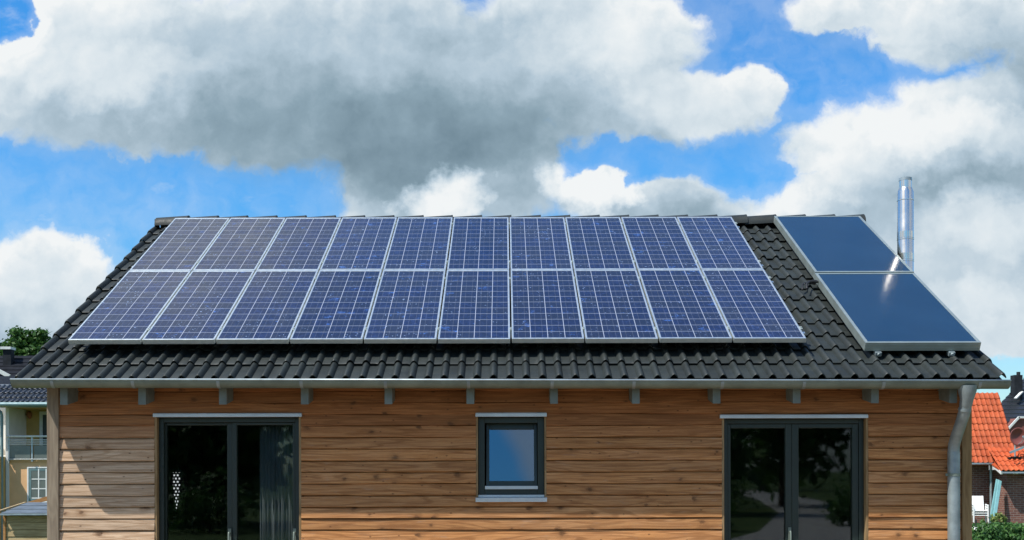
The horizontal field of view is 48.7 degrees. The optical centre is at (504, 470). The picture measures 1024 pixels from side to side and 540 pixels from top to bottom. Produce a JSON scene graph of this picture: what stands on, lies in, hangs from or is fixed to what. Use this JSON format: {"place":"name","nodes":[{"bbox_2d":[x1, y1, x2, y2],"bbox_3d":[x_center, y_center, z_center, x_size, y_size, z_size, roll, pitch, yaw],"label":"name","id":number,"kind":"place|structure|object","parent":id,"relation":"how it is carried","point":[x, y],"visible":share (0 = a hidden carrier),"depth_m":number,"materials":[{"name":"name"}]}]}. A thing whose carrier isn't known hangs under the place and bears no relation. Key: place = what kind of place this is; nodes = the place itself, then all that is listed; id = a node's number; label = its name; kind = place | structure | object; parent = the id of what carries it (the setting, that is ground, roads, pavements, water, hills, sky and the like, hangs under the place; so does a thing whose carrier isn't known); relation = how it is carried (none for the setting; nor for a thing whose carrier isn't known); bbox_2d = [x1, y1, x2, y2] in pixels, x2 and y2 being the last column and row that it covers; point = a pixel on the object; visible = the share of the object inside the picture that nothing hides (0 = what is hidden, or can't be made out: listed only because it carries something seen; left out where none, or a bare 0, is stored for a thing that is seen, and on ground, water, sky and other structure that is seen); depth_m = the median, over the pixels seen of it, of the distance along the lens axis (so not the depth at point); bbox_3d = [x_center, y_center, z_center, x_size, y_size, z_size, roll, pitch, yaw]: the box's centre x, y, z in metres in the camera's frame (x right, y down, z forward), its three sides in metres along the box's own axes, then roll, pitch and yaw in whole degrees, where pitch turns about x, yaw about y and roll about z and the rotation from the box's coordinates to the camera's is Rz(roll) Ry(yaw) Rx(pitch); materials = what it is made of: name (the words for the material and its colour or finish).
{"place":"outdoors","nodes":[
{"label":"outdoors","id":0,"kind":"place"},
{"bbox_2d":[0,347,33,375],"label":"dark roofed house","id":1,"kind":"structure","parent":0,"point":[11,364],"depth_m":56.20,"materials":[{"name":"grey tile"}]},
{"bbox_2d":[0,384,46,539],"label":"neighbour house","id":2,"kind":"structure","parent":0,"point":[26,445],"depth_m":41.99,"materials":[{"name":"paint"}]},
{"bbox_2d":[27,467,46,501],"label":"window","id":3,"kind":"structure","parent":2,"relation":"in","point":[36,476],"depth_m":41.98,"materials":[{"name":"white paint"}]},
{"bbox_2d":[39,412,46,443],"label":"balcony door","id":4,"kind":"structure","parent":2,"relation":"in","point":[42,415],"depth_m":43.45,"materials":[{"name":"white paint"}]},
{"bbox_2d":[0,496,46,539],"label":"wooden shed","id":5,"kind":"structure","parent":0,"point":[25,521],"depth_m":20.00,"materials":[{"name":"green wood"}]},
{"bbox_2d":[0,0,1023,401],"label":"sky","id":6,"kind":"structure","parent":0,"point":[117,117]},
{"bbox_2d":[992,372,1023,469],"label":"grey roofed house","id":7,"kind":"structure","parent":0,"point":[1012,402],"depth_m":61.17,"materials":[{"name":"tile"}]},
{"bbox_3d":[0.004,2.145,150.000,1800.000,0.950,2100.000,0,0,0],"label":"ground","id":8,"kind":"structure","parent":0,"visible":0},
{"bbox_2d":[0,376,13,539],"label":"white house","id":9,"kind":"structure","parent":8,"relation":"on","point":[4,379],"depth_m":44.50,"materials":[{"name":"paint"}]},
{"bbox_2d":[0,325,50,355],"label":"oak tree","id":10,"kind":"object","parent":8,"relation":"on","point":[28,342],"visible":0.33,"depth_m":81.60,"materials":[{"name":"green plant"}]},
{"bbox_2d":[10,214,1010,539],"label":"wooden house","id":11,"kind":"structure","parent":8,"relation":"on","point":[830,428],"depth_m":10.72,"materials":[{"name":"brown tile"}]},
{"bbox_2d":[169,426,186,511],"bbox_3d":[-3.240,-0.225,11.250,0.174,1.276,0.173,0,0,0],"label":"hanging lamp","id":12,"kind":"object","parent":11,"relation":"hanging from","point":[176,480],"visible":1,"depth_m":11.20,"materials":[{"name":"white metal"}]},
{"bbox_2d":[153,413,301,539],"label":"glazed door","id":13,"kind":"structure","parent":11,"relation":"in","point":[161,425],"depth_m":10.78,"materials":[{"name":"grey metal"}]},
{"bbox_2d":[260,425,292,539],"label":"curtain","id":14,"kind":"object","parent":11,"relation":"hanging from","point":[276,482],"visible":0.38,"depth_m":10.98,"materials":[{"name":"grey fabric"}]},
{"bbox_2d":[475,413,546,501],"bbox_3d":[0.067,-0.123,10.795,0.675,0.843,0.240,0,0,0],"label":"window","id":15,"kind":"structure","parent":11,"relation":"in","point":[514,452],"depth_m":10.78,"materials":[{"name":"grey plastic"}]},
{"bbox_2d":[719,414,867,539],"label":"glazed door","id":16,"kind":"structure","parent":11,"relation":"in","point":[858,427],"depth_m":10.80,"materials":[{"name":"grey metal"}]},
{"bbox_2d":[801,280,818,290],"bbox_3d":[3.347,-2.020,12.388,0.252,0.123,0.171,0,0,-28],"label":"collector pipe","id":17,"kind":"object","parent":11,"relation":"attached to","point":[813,282],"visible":1,"depth_m":12.34,"materials":[{"name":"black metal"}]},
{"bbox_2d":[774,216,913,277],"bbox_3d":[3.990,-2.625,13.496,1.096,0.185,2.214,0,29,0],"label":"solar collector","id":18,"kind":"object","parent":11,"relation":"on","point":[838,244],"visible":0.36,"depth_m":13.37,"materials":[{"name":"blue glass"}]},
{"bbox_2d":[814,273,980,357],"bbox_3d":[3.982,-1.603,11.646,1.100,0.185,2.054,0,29,0],"label":"solar collector","id":19,"kind":"object","parent":11,"relation":"on","point":[878,313],"visible":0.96,"depth_m":11.43,"materials":[{"name":"blue glass"}]},
{"bbox_2d":[897,177,913,270],"bbox_3d":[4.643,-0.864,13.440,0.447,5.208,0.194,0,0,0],"label":"flue pipe","id":20,"kind":"object","parent":11,"relation":"attached to","point":[905,223],"visible":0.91,"depth_m":13.36,"materials":[{"name":"silver metal"}]},
{"bbox_2d":[972,522,1013,539],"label":"garden shrub","id":21,"kind":"object","parent":8,"relation":"on","point":[992,531],"visible":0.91,"depth_m":32.72,"materials":[{"name":"green plant"}]},
{"bbox_2d":[989,479,997,521],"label":"leaning board","id":22,"kind":"object","parent":8,"relation":"on","point":[994,496],"visible":0.71,"depth_m":42.12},
{"bbox_2d":[993,480,1001,515],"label":"leaning board","id":23,"kind":"object","parent":8,"relation":"on","point":[997,497],"visible":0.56,"depth_m":42.01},
{"bbox_2d":[972,392,1023,523],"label":"brick house","id":24,"kind":"structure","parent":8,"relation":"on","point":[992,445],"depth_m":43.32,"materials":[{"name":"orange ceramic"}]},
{"bbox_2d":[1009,428,1023,456],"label":"satellite dish","id":25,"kind":"object","parent":24,"relation":"attached to","point":[1016,436],"visible":1,"depth_m":42.24,"materials":[{"name":"metal"}]},
{"bbox_2d":[981,520,1022,534],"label":"garden shrub","id":26,"kind":"object","parent":8,"relation":"on","point":[1007,529],"visible":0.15,"depth_m":33.27,"materials":[{"name":"green plant"}]},
{"bbox_2d":[1002,522,1023,539],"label":"garden shrub","id":27,"kind":"object","parent":8,"relation":"on","point":[1019,529],"visible":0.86,"depth_m":32.78,"materials":[{"name":"green plant"}]},
{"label":"terrace","id":28,"kind":"structure","parent":8,"relation":"on","visible":0},
{"bbox_2d":[972,509,987,526],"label":"garden chair","id":29,"kind":"object","parent":28,"relation":"on","point":[986,516],"visible":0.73,"depth_m":41.40,"materials":[{"name":"white paint"}]},
{"bbox_2d":[972,506,988,522],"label":"garden chair","id":30,"kind":"object","parent":29,"relation":"on","point":[979,512],"visible":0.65,"depth_m":41.65,"materials":[{"name":"white paint"}]},
{"bbox_2d":[972,496,988,521],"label":"garden chair","id":31,"kind":"object","parent":30,"relation":"on","point":[977,503],"visible":0.8,"depth_m":41.84,"materials":[{"name":"white paint"}]},
{"bbox_2d":[988,512,1008,522],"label":"potted plant","id":32,"kind":"object","parent":28,"relation":"on","point":[996,517],"visible":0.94,"depth_m":40.67,"materials":[{"name":"green plant"}]},
{"bbox_3d":[-0.640,-1.321,11.062,7.150,0.040,0.040,0,29,0],"label":"rail","id":33,"kind":"object","parent":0,"visible":0},
{"bbox_2d":[68,270,190,343],"bbox_3d":[-3.808,-1.717,11.688,0.710,0.059,2.010,0,29,0],"label":"solar module","id":34,"kind":"object","parent":33,"relation":"attached to","point":[131,307],"visible":0.95,"depth_m":11.54,"materials":[{"name":"glass"}]},
{"bbox_2d":[142,270,254,343],"bbox_3d":[-3.101,-1.718,11.688,0.710,0.058,2.010,0,29,0],"label":"solar module","id":35,"kind":"object","parent":33,"relation":"attached to","point":[200,307],"visible":0.97,"depth_m":11.53,"materials":[{"name":"blue glass"}]},
{"bbox_2d":[216,270,318,343],"bbox_3d":[-2.396,-1.721,11.688,0.710,0.059,2.010,0,29,0],"label":"solar module","id":36,"kind":"object","parent":33,"relation":"attached to","point":[269,307],"visible":0.98,"depth_m":11.53,"materials":[{"name":"blue glass"}]},
{"bbox_2d":[290,270,381,343],"bbox_3d":[-1.691,-1.723,11.688,0.710,0.058,2.010,0,29,0],"label":"solar module","id":37,"kind":"object","parent":33,"relation":"attached to","point":[338,307],"visible":0.97,"depth_m":11.52,"materials":[{"name":"blue glass"}]},
{"bbox_2d":[364,270,445,342],"bbox_3d":[-0.985,-1.724,11.688,0.710,0.059,2.010,0,29,0],"label":"solar module","id":38,"kind":"object","parent":33,"relation":"attached to","point":[406,308],"visible":1,"depth_m":11.54,"materials":[{"name":"blue glass"}]},
{"bbox_2d":[438,270,511,342],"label":"solar module","id":39,"kind":"object","parent":33,"relation":"attached to","point":[476,306],"visible":1,"depth_m":11.54,"materials":[{"name":"blue glass"}]},
{"bbox_2d":[511,269,584,342],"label":"solar module","id":40,"kind":"object","parent":33,"relation":"attached to","point":[544,306],"visible":1,"depth_m":11.53,"materials":[{"name":"blue glass"}]},
{"bbox_2d":[574,269,657,342],"bbox_3d":[1.133,-1.728,11.688,0.710,0.059,2.010,0,29,0],"label":"solar module","id":41,"kind":"object","parent":33,"relation":"attached to","point":[613,305],"visible":1,"depth_m":11.53,"materials":[{"name":"blue glass"}]},
{"bbox_2d":[638,269,731,342],"bbox_3d":[1.841,-1.731,11.688,0.710,0.058,2.010,0,29,0],"label":"solar module","id":42,"kind":"object","parent":33,"relation":"attached to","point":[682,306],"visible":0.98,"depth_m":11.53,"materials":[{"name":"blue glass"}]},
{"bbox_2d":[701,269,805,342],"bbox_3d":[2.547,-1.731,11.688,0.710,0.059,2.010,0,29,0],"label":"solar module","id":43,"kind":"object","parent":33,"relation":"attached to","point":[752,306],"visible":0.99,"depth_m":11.53,"materials":[{"name":"blue glass"}]},
{"label":"rail","id":44,"kind":"object","parent":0,"visible":0},
{"bbox_2d":[130,218,229,271],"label":"solar module","id":45,"kind":"object","parent":44,"relation":"attached to","point":[182,244],"visible":0.77,"depth_m":13.38,"materials":[{"name":"blue glass"}]},
{"bbox_2d":[193,218,285,270],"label":"solar module","id":46,"kind":"object","parent":44,"relation":"attached to","point":[241,243],"visible":0.88,"depth_m":13.38,"materials":[{"name":"blue glass"}]},
{"bbox_2d":[257,218,340,271],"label":"solar module","id":47,"kind":"object","parent":44,"relation":"attached to","point":[301,244],"visible":0.93,"depth_m":13.37,"materials":[{"name":"blue glass"}]},
{"bbox_2d":[320,217,396,271],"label":"solar module","id":48,"kind":"object","parent":44,"relation":"attached to","point":[360,243],"visible":0.82,"depth_m":13.37,"materials":[{"name":"blue glass"}]},
{"bbox_2d":[383,217,452,269],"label":"solar module","id":49,"kind":"object","parent":44,"relation":"attached to","point":[420,243],"visible":0.89,"depth_m":13.36,"materials":[{"name":"blue glass"}]},
{"bbox_2d":[447,217,510,269],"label":"solar module","id":50,"kind":"object","parent":44,"relation":"attached to","point":[479,243],"visible":0.91,"depth_m":13.36,"materials":[{"name":"blue glass"}]},
{"bbox_2d":[510,217,572,269],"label":"solar module","id":51,"kind":"object","parent":44,"relation":"attached to","point":[539,243],"visible":0.82,"depth_m":13.38,"materials":[{"name":"blue glass"}]},
{"bbox_2d":[565,217,635,269],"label":"solar module","id":52,"kind":"object","parent":44,"relation":"attached to","point":[595,243],"visible":0.97,"depth_m":13.37,"materials":[{"name":"blue glass"}]},
{"bbox_2d":[621,217,699,271],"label":"solar module","id":53,"kind":"object","parent":44,"relation":"attached to","point":[657,242],"visible":0.94,"depth_m":13.38,"materials":[{"name":"blue glass"}]},
{"bbox_2d":[677,217,762,269],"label":"solar module","id":54,"kind":"object","parent":44,"relation":"attached to","point":[717,243],"visible":0.94,"depth_m":13.37,"materials":[{"name":"blue glass"}]}
]}

